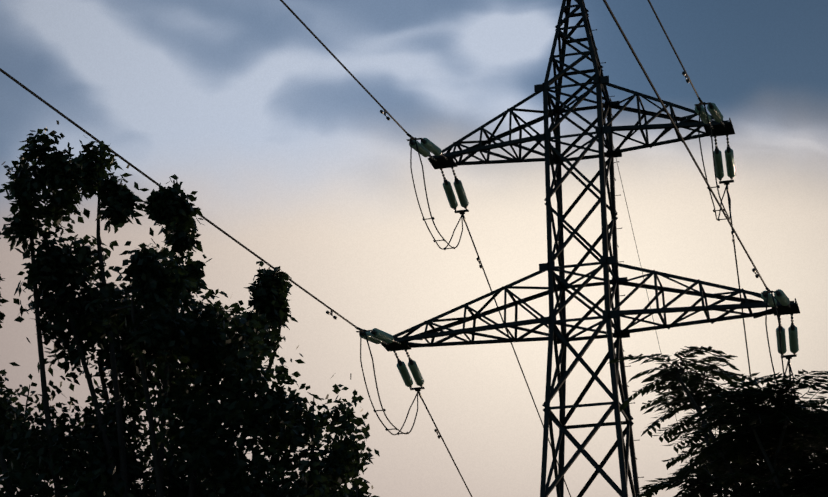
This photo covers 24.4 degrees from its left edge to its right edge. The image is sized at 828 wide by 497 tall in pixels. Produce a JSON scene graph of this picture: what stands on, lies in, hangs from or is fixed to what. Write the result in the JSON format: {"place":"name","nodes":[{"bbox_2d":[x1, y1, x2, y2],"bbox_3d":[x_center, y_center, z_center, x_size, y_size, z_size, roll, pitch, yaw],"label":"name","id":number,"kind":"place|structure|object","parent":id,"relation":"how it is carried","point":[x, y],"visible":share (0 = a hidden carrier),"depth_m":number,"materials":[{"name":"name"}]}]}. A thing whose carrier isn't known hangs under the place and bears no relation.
{"place":"outdoors","nodes":[
{"label":"outdoors","id":0,"kind":"place"},
{"bbox_2d":[0,120,379,496],"bbox_3d":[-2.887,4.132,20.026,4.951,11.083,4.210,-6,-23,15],"label":"tree","id":1,"kind":"object","parent":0,"point":[196,340],"depth_m":20.47,"materials":[{"name":"plant"}]},
{"bbox_2d":[262,447,379,496],"bbox_3d":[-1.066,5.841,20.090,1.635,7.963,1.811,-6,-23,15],"label":"tree","id":2,"kind":"object","parent":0,"point":[352,490],"depth_m":21.64,"materials":[{"name":"plant"}]},
{"bbox_2d":[0,0,827,496],"label":"sky","id":3,"kind":"structure","parent":0,"point":[282,149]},
{"bbox_2d":[607,346,794,496],"bbox_3d":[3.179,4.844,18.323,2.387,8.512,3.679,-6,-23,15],"label":"tree","id":4,"kind":"object","parent":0,"point":[684,400],"depth_m":19.79,"materials":[{"name":"plant"}]},
{"bbox_2d":[668,369,827,496],"bbox_3d":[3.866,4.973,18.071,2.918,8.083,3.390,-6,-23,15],"label":"tree","id":5,"kind":"object","parent":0,"point":[741,447],"depth_m":18.66,"materials":[{"name":"plant"}]},
{"label":"ground","id":6,"kind":"structure","parent":0,"visible":0},
{"bbox_2d":[380,0,799,496],"bbox_3d":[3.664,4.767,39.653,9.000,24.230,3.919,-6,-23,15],"label":"transmission tower","id":7,"kind":"structure","parent":6,"relation":"on","point":[552,155],"depth_m":41.52,"materials":[{"name":"metal"}]},
{"bbox_2d":[326,71,798,438],"bbox_3d":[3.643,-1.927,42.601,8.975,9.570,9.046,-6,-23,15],"label":"insulator strings","id":8,"kind":"object","parent":7,"relation":"attached to","point":[426,146],"visible":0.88,"depth_m":41.83,"materials":[{"name":"glass"},{"name":"metal"}]},
{"bbox_2d":[0,0,792,496],"bbox_3d":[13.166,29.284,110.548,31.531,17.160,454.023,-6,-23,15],"label":"conductors","id":9,"kind":"object","parent":8,"relation":"attached to","point":[466,224],"visible":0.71,"depth_m":35.45,"materials":[{"name":"grey metal"}]},
{"bbox_2d":[360,104,793,434],"bbox_3d":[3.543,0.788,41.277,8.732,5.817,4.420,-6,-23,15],"label":"jumper loops","id":10,"kind":"object","parent":8,"relation":"hanging from","point":[461,218],"visible":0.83,"depth_m":40.81,"materials":[{"name":"grey metal"}]}
]}

